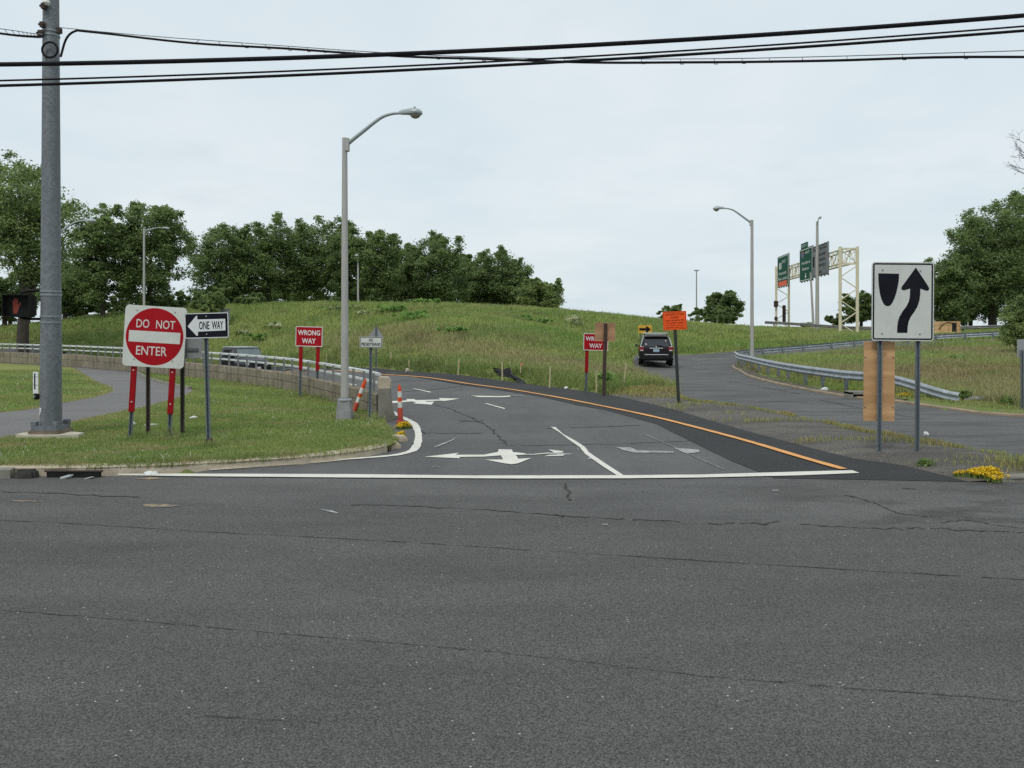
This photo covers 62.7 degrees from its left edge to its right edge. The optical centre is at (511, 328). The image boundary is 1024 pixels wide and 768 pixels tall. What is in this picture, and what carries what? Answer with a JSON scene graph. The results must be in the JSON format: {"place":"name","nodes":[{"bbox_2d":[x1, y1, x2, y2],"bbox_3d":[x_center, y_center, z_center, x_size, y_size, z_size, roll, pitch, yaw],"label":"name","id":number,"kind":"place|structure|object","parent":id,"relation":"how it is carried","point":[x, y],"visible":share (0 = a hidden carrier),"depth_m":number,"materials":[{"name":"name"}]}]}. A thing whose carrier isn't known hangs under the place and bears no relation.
{"place":"outdoors","nodes":[
{"label":"outdoors","id":0,"kind":"place"},
{"bbox_2d":[0,452,14,478],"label":"pavement","id":1,"kind":"structure","parent":0,"point":[6,472],"depth_m":12.30,"materials":[{"name":"grey concrete"}]},
{"bbox_2d":[14,469,39,477],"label":"dark block","id":2,"kind":"structure","parent":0,"point":[26,473],"depth_m":12.34,"materials":[{"name":"concrete"}]},
{"bbox_2d":[0,353,190,436],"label":"path","id":3,"kind":"structure","parent":0,"point":[116,399],"depth_m":23.62,"materials":[{"name":"concrete"}]},
{"bbox_2d":[65,353,191,388],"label":"path kerb","id":4,"kind":"structure","parent":3,"relation":"on","point":[160,381],"depth_m":32.37,"materials":[{"name":"grey concrete"}]},
{"bbox_2d":[0,363,398,469],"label":"lawn","id":5,"kind":"structure","parent":0,"point":[14,366],"depth_m":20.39,"materials":[{"name":"green plant"}]},
{"bbox_2d":[16,0,83,439],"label":"traffic pole","id":6,"kind":"object","parent":5,"relation":"on","point":[49,424],"visible":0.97,"depth_m":16.04,"materials":[{"name":"grey metal"}]},
{"bbox_2d":[1,289,39,319],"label":"pedestrian signal","id":7,"kind":"object","parent":6,"relation":"attached to","point":[21,305],"visible":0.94,"depth_m":16.01,"materials":[{"name":"black plastic"}]},
{"bbox_2d":[0,28,42,37],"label":"lashed cable","id":8,"kind":"object","parent":6,"relation":"attached to","point":[24,35],"visible":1,"depth_m":15.44,"materials":[{"name":"metal"}]},
{"bbox_2d":[33,372,39,399],"bbox_3d":[-9.112,1.095,16.067,0.130,0.530,0.095,0,0,17],"label":"crossing button","id":9,"kind":"object","parent":6,"relation":"attached to","point":[36,396],"visible":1,"depth_m":16.05,"materials":[{"name":"metal"}]},
{"bbox_2d":[59,27,1023,64],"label":"lashed cable","id":10,"kind":"object","parent":6,"relation":"attached to","point":[680,62],"visible":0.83,"depth_m":14.07,"materials":[{"name":"metal"}]},
{"bbox_2d":[122,305,186,436],"bbox_3d":[-6.770,0.985,15.833,1.148,2.814,0.114,3,0,-1],"label":"do not enter sign","id":11,"kind":"object","parent":5,"relation":"on","point":[154,336],"visible":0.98,"depth_m":15.79,"materials":[{"name":"metal"}]},
{"bbox_2d":[146,338,202,435],"bbox_3d":[-6.722,1.111,16.428,1.293,2.558,0.081,0,0,-3],"label":"reversed sign","id":12,"kind":"object","parent":5,"relation":"on","point":[193,348],"visible":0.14,"depth_m":16.44,"materials":[{"name":"metal"}]},
{"bbox_2d":[184,312,228,445],"bbox_3d":[-5.326,1.056,14.770,0.790,2.667,0.095,-2,0,3],"label":"one way sign","id":13,"kind":"object","parent":5,"relation":"on","point":[206,326],"visible":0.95,"depth_m":14.75,"materials":[{"name":"metal"}]},
{"bbox_2d":[295,326,322,395],"bbox_3d":[-6.199,1.165,25.632,0.885,2.451,0.102,1,0,13],"label":"wrong way sign","id":14,"kind":"object","parent":5,"relation":"on","point":[307,336],"visible":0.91,"depth_m":25.60,"materials":[{"name":"metal"}]},
{"bbox_2d":[353,379,365,411],"bbox_3d":[-3.807,1.719,20.924,0.200,0.980,0.195,19,-3,0],"label":"delineator post","id":15,"kind":"object","parent":5,"relation":"on","point":[357,402],"visible":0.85,"depth_m":20.89,"materials":[{"name":"orange plastic"}]},
{"bbox_2d":[360,337,381,417],"bbox_3d":[-3.220,1.289,19.102,0.511,2.203,0.072,1,0,-3],"label":"no pedestrians sign","id":16,"kind":"object","parent":5,"relation":"on","point":[370,343],"visible":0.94,"depth_m":19.08,"materials":[{"name":"metal"}]},
{"bbox_2d":[336,106,422,419],"bbox_3d":[-3.016,-1.448,19.056,2.036,7.076,0.406,0,0,9],"label":"street lamp","id":17,"kind":"object","parent":5,"relation":"on","point":[344,409],"visible":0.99,"depth_m":19.12,"materials":[{"name":"metal"}]},
{"bbox_2d":[0,346,965,481],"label":"exit road","id":18,"kind":"structure","parent":0,"point":[518,423],"depth_m":16.21,"materials":[{"name":"grey asphalt"}]},
{"bbox_2d":[0,444,387,475],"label":"kerb","id":19,"kind":"structure","parent":18,"relation":"on","point":[113,470],"depth_m":13.05,"materials":[{"name":"concrete"}]},
{"bbox_2d":[221,346,271,369],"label":"grey jeep","id":20,"kind":"object","parent":18,"relation":"on","point":[251,350],"visible":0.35,"depth_m":50.32,"materials":[{"name":"paint"}]},
{"bbox_2d":[210,411,421,469],"bbox_3d":[-6.485,2.293,25.432,4.402,0.211,24.782,0,0,-18],"label":"road marking","id":21,"kind":"object","parent":18,"relation":"on","point":[416,445],"visible":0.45,"depth_m":15.71,"materials":[{"name":"white paint"}]},
{"bbox_2d":[396,384,403,422],"bbox_3d":[-2.609,1.750,19.556,0.200,0.900,0.195,-2,0,0],"label":"delineator post","id":22,"kind":"object","parent":18,"relation":"on","point":[400,409],"visible":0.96,"depth_m":19.51,"materials":[{"name":"orange plastic"}]},
{"bbox_2d":[392,398,458,404],"bbox_3d":[-2.805,2.188,25.441,1.754,0.001,2.238,0,0,18],"label":"road marking","id":23,"kind":"object","parent":18,"relation":"on","point":[424,401],"visible":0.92,"depth_m":25.52,"materials":[{"name":"white paint"}]},
{"bbox_2d":[426,449,529,463],"bbox_3d":[-0.389,2.190,14.587,1.735,0.001,1.455,0,0,28],"label":"road marking","id":24,"kind":"object","parent":18,"relation":"on","point":[509,456],"visible":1,"depth_m":14.37,"materials":[{"name":"white paint"}]},
{"bbox_2d":[118,470,858,477],"bbox_3d":[-0.329,2.184,12.496,11.184,0.001,0.592,0,0,-2],"label":"road marking","id":25,"kind":"object","parent":18,"relation":"on","point":[541,476],"visible":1,"depth_m":12.48,"materials":[{"name":"white paint"}]},
{"bbox_2d":[285,370,846,468],"bbox_3d":[-9.690,2.710,41.105,6.712,1.168,63.186,0,0,-34],"label":"road marking","id":26,"kind":"object","parent":18,"relation":"on","point":[800,456],"visible":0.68,"depth_m":18.11,"materials":[{"name":"orange paint"}]},
{"bbox_2d":[552,427,622,474],"bbox_3d":[1.261,2.190,15.611,0.162,0.001,6.218,0,0,-6],"label":"road marking","id":27,"kind":"object","parent":18,"relation":"on","point":[596,459],"visible":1,"depth_m":14.37,"materials":[{"name":"white paint"}]},
{"bbox_2d":[617,447,673,452],"bbox_3d":[2.405,2.190,15.167,0.967,0.001,0.680,0,0,0],"label":"road marking","id":28,"kind":"object","parent":18,"relation":"on","point":[629,449],"visible":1,"depth_m":14.96,"materials":[{"name":"white paint"}]},
{"bbox_2d":[0,493,1023,767],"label":"road","id":29,"kind":"structure","parent":0,"point":[110,689],"depth_m":5.90,"materials":[{"name":"grey asphalt"}]},
{"bbox_2d":[12,477,180,506],"bbox_3d":[-5.122,2.194,11.409,2.342,0.001,1.886,0,0,10],"label":"road marking","id":30,"kind":"object","parent":29,"relation":"on","point":[156,505],"visible":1,"depth_m":10.47,"materials":[{"name":"white paint"}]},
{"bbox_2d":[4,359,1023,722],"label":"road crack line","id":31,"kind":"object","parent":29,"relation":"on","point":[562,551],"visible":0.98,"depth_m":9.08,"materials":[{"name":"black asphalt"}]},
{"bbox_2d":[0,476,1023,526],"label":"road apron surface","id":32,"kind":"object","parent":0,"point":[812,501],"visible":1,"depth_m":11.00,"materials":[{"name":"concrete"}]},
{"bbox_2d":[44,470,102,476],"bbox_3d":[-6.481,2.146,12.425,0.860,0.098,0.070,0,0,0],"label":"storm drain","id":33,"kind":"object","parent":32,"relation":"on","point":[75,473],"visible":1,"depth_m":12.40,"materials":[{"name":"black metal"}]},
{"bbox_2d":[0,13,1023,66],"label":"overhead cable","id":34,"kind":"object","parent":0,"point":[515,48],"visible":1,"depth_m":12.17,"materials":[{"name":"black rubber"}]},
{"bbox_2d":[0,29,1023,86],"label":"overhead cable","id":35,"kind":"object","parent":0,"point":[513,64],"visible":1,"depth_m":12.48,"materials":[{"name":"black rubber"}]},
{"bbox_2d":[0,298,1023,481],"bbox_3d":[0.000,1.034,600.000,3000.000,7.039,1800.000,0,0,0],"label":"hill","id":36,"kind":"structure","parent":0,"point":[969,407],"depth_m":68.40,"materials":[{"name":"green plant"}]},
{"bbox_2d":[0,271,39,325],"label":"broadleaf tree","id":37,"kind":"object","parent":36,"relation":"on","point":[6,284],"visible":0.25,"depth_m":85.17,"materials":[{"name":"green plant"}]},
{"bbox_2d":[0,149,98,352],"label":"broadleaf tree","id":38,"kind":"object","parent":36,"relation":"on","point":[20,233],"visible":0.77,"depth_m":64.87,"materials":[{"name":"green plant"}]},
{"bbox_2d":[32,260,86,319],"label":"broadleaf tree","id":39,"kind":"object","parent":36,"relation":"on","point":[71,300],"visible":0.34,"depth_m":83.17,"materials":[{"name":"green plant"}]},
{"bbox_2d":[68,297,110,315],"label":"undergrowth tree","id":40,"kind":"object","parent":36,"relation":"on","point":[89,308],"visible":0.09,"depth_m":92.63,"materials":[{"name":"green plant"}]},
{"bbox_2d":[61,202,145,316],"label":"broadleaf tree","id":41,"kind":"object","parent":36,"relation":"on","point":[97,270],"visible":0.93,"depth_m":79.08,"materials":[{"name":"green plant"}]},
{"bbox_2d":[107,288,146,312],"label":"undergrowth tree","id":42,"kind":"object","parent":36,"relation":"on","point":[121,308],"visible":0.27,"depth_m":92.61,"materials":[{"name":"green plant"}]},
{"bbox_2d":[104,200,197,305],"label":"broadleaf tree","id":43,"kind":"object","parent":36,"relation":"on","point":[161,245],"visible":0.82,"depth_m":80.89,"materials":[{"name":"green plant"}]},
{"bbox_2d":[143,227,169,304],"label":"street lamp","id":44,"kind":"object","parent":36,"relation":"on","point":[145,230],"visible":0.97,"depth_m":65.94,"materials":[{"name":"metal"}]},
{"bbox_2d":[142,294,198,307],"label":"shrub","id":45,"kind":"object","parent":36,"relation":"on","point":[169,302],"visible":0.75,"depth_m":83.06,"materials":[{"name":"green plant"}]},
{"bbox_2d":[0,352,394,420],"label":"retaining wall","id":46,"kind":"structure","parent":36,"relation":"on","point":[382,405],"depth_m":30.84,"materials":[{"name":"concrete"}]},
{"bbox_2d":[0,343,380,392],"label":"railing","id":47,"kind":"object","parent":46,"relation":"on","point":[353,376],"visible":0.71,"depth_m":30.26,"materials":[{"name":"silver metal"}]},
{"bbox_2d":[188,286,232,312],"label":"shrub","id":48,"kind":"object","parent":36,"relation":"on","point":[218,299],"visible":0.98,"depth_m":73.58,"materials":[{"name":"green plant"}]},
{"bbox_2d":[181,222,270,302],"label":"broadleaf tree","id":49,"kind":"object","parent":36,"relation":"on","point":[203,261],"visible":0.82,"depth_m":96.72,"materials":[{"name":"green plant"}]},
{"bbox_2d":[234,292,265,304],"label":"shrub","id":50,"kind":"object","parent":36,"relation":"on","point":[254,298],"visible":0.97,"depth_m":83.82,"materials":[{"name":"green plant"}]},
{"bbox_2d":[224,211,317,302],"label":"broadleaf tree","id":51,"kind":"object","parent":36,"relation":"on","point":[279,244],"visible":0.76,"depth_m":98.85,"materials":[{"name":"green plant"}]},
{"bbox_2d":[271,215,354,301],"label":"broadleaf tree","id":52,"kind":"object","parent":36,"relation":"on","point":[318,249],"visible":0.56,"depth_m":101.97,"materials":[{"name":"green plant"}]},
{"bbox_2d":[321,218,369,301],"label":"broadleaf tree","id":53,"kind":"object","parent":36,"relation":"on","point":[334,269],"visible":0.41,"depth_m":99.60,"materials":[{"name":"green plant"}]},
{"bbox_2d":[339,229,407,301],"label":"broadleaf tree","id":54,"kind":"object","parent":36,"relation":"on","point":[381,284],"visible":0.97,"depth_m":96.71,"materials":[{"name":"green plant"}]},
{"bbox_2d":[369,327,382,369],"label":"diamond sign","id":55,"kind":"object","parent":36,"relation":"on","point":[375,332],"visible":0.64,"depth_m":43.46,"materials":[{"name":"metal"}]},
{"bbox_2d":[376,304,407,311],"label":"leafy weeds","id":56,"kind":"object","parent":36,"relation":"on","point":[394,308],"visible":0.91,"depth_m":72.09,"materials":[{"name":"green plant"}]},
{"bbox_2d":[387,242,428,301],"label":"broadleaf tree","id":57,"kind":"object","parent":36,"relation":"on","point":[408,246],"visible":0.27,"depth_m":104.78,"materials":[{"name":"green plant"}]},
{"bbox_2d":[391,308,430,319],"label":"leafy weeds","id":58,"kind":"object","parent":36,"relation":"on","point":[404,314],"visible":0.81,"depth_m":63.34,"materials":[{"name":"green plant"}]},
{"bbox_2d":[394,229,477,302],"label":"broadleaf tree","id":59,"kind":"object","parent":36,"relation":"on","point":[439,262],"visible":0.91,"depth_m":102.08,"materials":[{"name":"green plant"}]},
{"bbox_2d":[436,326,468,333],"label":"leafy weeds","id":60,"kind":"object","parent":36,"relation":"on","point":[457,328],"visible":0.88,"depth_m":54.82,"materials":[{"name":"green plant"}]},
{"bbox_2d":[449,253,488,302],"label":"broadleaf tree","id":61,"kind":"object","parent":36,"relation":"on","point":[469,256],"visible":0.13,"depth_m":110.89,"materials":[{"name":"green plant"}]},
{"bbox_2d":[458,244,534,304],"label":"broadleaf tree","id":62,"kind":"object","parent":36,"relation":"on","point":[488,280],"visible":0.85,"depth_m":108.67,"materials":[{"name":"green plant"}]},
{"bbox_2d":[493,367,525,382],"bbox_3d":[-0.253,1.908,35.530,0.406,0.520,5.261,0,0,-16],"label":"silt fence","id":63,"kind":"object","parent":36,"relation":"on","point":[507,372],"visible":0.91,"depth_m":35.58,"materials":[{"name":"fabric"}]},
{"bbox_2d":[500,269,539,305],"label":"broadleaf tree","id":64,"kind":"object","parent":36,"relation":"on","point":[518,278],"visible":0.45,"depth_m":107.45,"materials":[{"name":"green plant"}]},
{"bbox_2d":[511,277,566,308],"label":"broadleaf tree","id":65,"kind":"object","parent":36,"relation":"on","point":[535,291],"visible":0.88,"depth_m":98.34,"materials":[{"name":"green plant"}]},
{"bbox_2d":[564,314,583,325],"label":"flowering plumes","id":66,"kind":"object","parent":36,"relation":"on","point":[575,321],"visible":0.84,"depth_m":67.36,"materials":[{"name":"beige plant"}]},
{"bbox_2d":[583,333,607,392],"bbox_3d":[2.828,1.333,28.588,0.834,2.324,0.102,1,0,2],"label":"wrong way sign","id":67,"kind":"object","parent":36,"relation":"on","point":[590,343],"visible":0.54,"depth_m":28.56,"materials":[{"name":"metal"}]},
{"bbox_2d":[595,322,614,395],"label":"covered sign","id":68,"kind":"object","parent":36,"relation":"on","point":[604,332],"visible":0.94,"depth_m":27.55,"materials":[{"name":"metal"}]},
{"bbox_2d":[638,325,651,338],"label":"yellow arrow sign","id":69,"kind":"object","parent":36,"relation":"on","point":[644,328],"visible":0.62,"depth_m":63.49,"materials":[{"name":"metal"}]},
{"bbox_2d":[656,304,682,318],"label":"shrub","id":70,"kind":"object","parent":36,"relation":"on","point":[665,308],"visible":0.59,"depth_m":103.81,"materials":[{"name":"green plant"}]},
{"bbox_2d":[688,305,707,320],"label":"shrub","id":71,"kind":"object","parent":36,"relation":"on","point":[698,312],"visible":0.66,"depth_m":111.81,"materials":[{"name":"green plant"}]},
{"bbox_2d":[694,306,743,324],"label":"shrub","id":72,"kind":"object","parent":36,"relation":"on","point":[724,316],"visible":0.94,"depth_m":97.74,"materials":[{"name":"green plant"}]},
{"bbox_2d":[703,290,745,323],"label":"round tree","id":73,"kind":"object","parent":36,"relation":"on","point":[727,298],"visible":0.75,"depth_m":107.32,"materials":[{"name":"green plant"}]},
{"bbox_2d":[713,206,753,355],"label":"street lamp","id":74,"kind":"object","parent":36,"relation":"on","point":[716,208],"visible":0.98,"depth_m":45.42,"materials":[{"name":"metal"}]},
{"bbox_2d":[810,272,814,328],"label":"gantry post","id":75,"kind":"object","parent":36,"relation":"on","point":[812,306],"visible":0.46,"depth_m":92.90,"materials":[{"name":"metal"}]},
{"bbox_2d":[775,246,858,331],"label":"sign gantry","id":76,"kind":"object","parent":36,"relation":"on","point":[841,263],"visible":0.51,"depth_m":83.94,"materials":[{"name":"beige metal"}]},
{"bbox_2d":[777,253,789,288],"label":"guide sign","id":77,"kind":"object","parent":76,"relation":"attached to","point":[783,271],"visible":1,"depth_m":109.24,"materials":[{"name":"metal"}]},
{"bbox_2d":[800,242,813,282],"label":"guide sign","id":78,"kind":"object","parent":76,"relation":"attached to","point":[806,260],"visible":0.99,"depth_m":97.25,"materials":[{"name":"metal"}]},
{"bbox_2d":[813,241,828,277],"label":"guide sign","id":79,"kind":"object","parent":76,"relation":"attached to","point":[824,258],"visible":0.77,"depth_m":90.35,"materials":[{"name":"metal"}]},
{"bbox_2d":[815,216,821,329],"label":"street lamp","id":80,"kind":"object","parent":36,"relation":"on","point":[817,280],"visible":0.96,"depth_m":89.86,"materials":[{"name":"metal"}]},
{"bbox_2d":[823,313,846,325],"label":"shrub","id":81,"kind":"object","parent":36,"relation":"on","point":[831,319],"visible":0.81,"depth_m":117.85,"materials":[{"name":"green plant"}]},
{"bbox_2d":[837,290,871,325],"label":"broadleaf tree","id":82,"kind":"object","parent":36,"relation":"on","point":[865,299],"visible":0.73,"depth_m":117.43,"materials":[{"name":"green plant"}]},
{"bbox_2d":[734,331,999,401],"bbox_3d":[30.306,1.121,48.012,53.786,2.838,25.621,0,0,-28],"label":"guardrail","id":83,"kind":"object","parent":36,"relation":"on","point":[846,376],"visible":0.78,"depth_m":34.34,"materials":[{"name":"metal"}]},
{"bbox_2d":[765,321,1003,331],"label":"guardrail","id":84,"kind":"object","parent":36,"relation":"on","point":[869,328],"visible":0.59,"depth_m":87.65,"materials":[{"name":"metal"}]},
{"bbox_2d":[934,321,959,332],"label":"plywood box","id":85,"kind":"object","parent":36,"relation":"on","point":[946,326],"visible":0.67,"depth_m":73.54,"materials":[{"name":"wood"}]},
{"bbox_2d":[923,252,989,324],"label":"broadleaf tree","id":86,"kind":"object","parent":36,"relation":"on","point":[955,294],"visible":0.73,"depth_m":90.64,"materials":[{"name":"green plant"}]},
{"bbox_2d":[935,288,1015,325],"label":"broadleaf tree","id":87,"kind":"object","parent":36,"relation":"on","point":[982,319],"visible":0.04,"depth_m":99.52,"materials":[{"name":"green plant"}]},
{"bbox_2d":[937,194,1023,328],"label":"broadleaf tree","id":88,"kind":"object","parent":36,"relation":"on","point":[1005,270],"visible":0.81,"depth_m":93.11,"materials":[{"name":"green plant"}]},
{"bbox_2d":[982,188,1023,299],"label":"broadleaf tree","id":89,"kind":"object","parent":36,"relation":"on","point":[1015,193],"visible":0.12,"depth_m":97.48,"materials":[{"name":"green plant"}]},
{"bbox_2d":[993,295,1023,350],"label":"shrub","id":90,"kind":"object","parent":36,"relation":"on","point":[1011,331],"visible":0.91,"depth_m":44.04,"materials":[{"name":"green plant"}]},
{"bbox_2d":[1017,339,1023,409],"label":"grey sign","id":91,"kind":"object","parent":36,"relation":"on","point":[1020,348],"visible":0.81,"depth_m":22.06,"materials":[{"name":"metal"}]},
{"bbox_2d":[0,25,1023,81],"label":"overhead cable","id":92,"kind":"object","parent":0,"point":[511,60],"visible":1,"depth_m":12.79,"materials":[{"name":"black rubber"}]},
{"bbox_2d":[0,0,1023,326],"label":"sky","id":93,"kind":"structure","parent":0,"point":[608,180],"materials":[{"name":"white"}]},
{"bbox_2d":[63,351,963,480],"bbox_3d":[-12.984,2.364,44.551,11.320,1.993,75.474,0,0,-37],"label":"road strip","id":94,"kind":"object","parent":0,"point":[759,458],"visible":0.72,"depth_m":16.45,"materials":[{"name":"asphalt"}]},
{"bbox_2d":[611,390,1023,481],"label":"road island surface","id":95,"kind":"object","parent":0,"point":[902,452],"visible":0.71,"depth_m":16.16,"materials":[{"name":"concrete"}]},
{"bbox_2d":[662,311,686,402],"bbox_3d":[4.743,1.004,24.184,0.676,2.996,0.082,-3,0,2],"label":"construction sign","id":96,"kind":"object","parent":95,"relation":"on","point":[674,321],"visible":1,"depth_m":24.15,"materials":[{"name":"metal"}]},
{"bbox_2d":[610,384,1023,474],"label":"grass median","id":97,"kind":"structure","parent":95,"relation":"on","point":[647,389],"depth_m":18.05,"materials":[{"name":"green plant"}]},
{"bbox_2d":[871,262,933,450],"bbox_3d":[6.805,0.682,14.682,1.082,3.676,0.100,0,0,0],"label":"keep right sign","id":98,"kind":"object","parent":95,"relation":"on","point":[902,304],"visible":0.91,"depth_m":14.65,"materials":[{"name":"metal"}]},
{"bbox_2d":[863,341,894,420],"bbox_3d":[6.452,0.925,14.760,0.541,1.397,0.035,0,0,0],"label":"plywood cover","id":99,"kind":"object","parent":98,"relation":"attached to","point":[870,381],"visible":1,"depth_m":14.76,"materials":[{"name":"brown wood"}]},
{"bbox_2d":[952,465,1009,482],"bbox_3d":[6.847,2.103,12.261,0.685,0.174,0.786,0,0,0],"label":"wildflower patch","id":100,"kind":"object","parent":95,"relation":"on","point":[987,472],"visible":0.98,"depth_m":12.21,"materials":[{"name":"yellow plant"}]},
{"bbox_2d":[988,473,1023,481],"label":"kerb","id":101,"kind":"structure","parent":95,"relation":"on","point":[1014,477],"depth_m":12.02,"materials":[{"name":"grey concrete"}]},
{"bbox_2d":[734,365,902,399],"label":"ground","id":102,"kind":"structure","parent":0,"point":[753,373],"depth_m":33.84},
{"bbox_2d":[633,340,1023,455],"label":"entrance road","id":103,"kind":"structure","parent":0,"point":[700,377],"depth_m":23.98,"materials":[{"name":"grey asphalt"}]},
{"bbox_2d":[635,333,672,365],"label":"dark suv","id":104,"kind":"object","parent":103,"relation":"on","point":[655,346],"visible":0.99,"depth_m":46.88,"materials":[{"name":"paint"}]},
{"bbox_2d":[732,365,1023,416],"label":"kerb","id":105,"kind":"structure","parent":103,"relation":"on","point":[906,402],"depth_m":24.36,"materials":[{"name":"grey concrete"}]},
{"bbox_2d":[844,391,862,398],"bbox_3d":[10.911,2.138,26.323,0.820,0.350,0.500,0,0,0],"label":"storm drain","id":106,"kind":"object","parent":105,"relation":"in","point":[848,394],"visible":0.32,"depth_m":26.13,"materials":[{"name":"grey concrete"}]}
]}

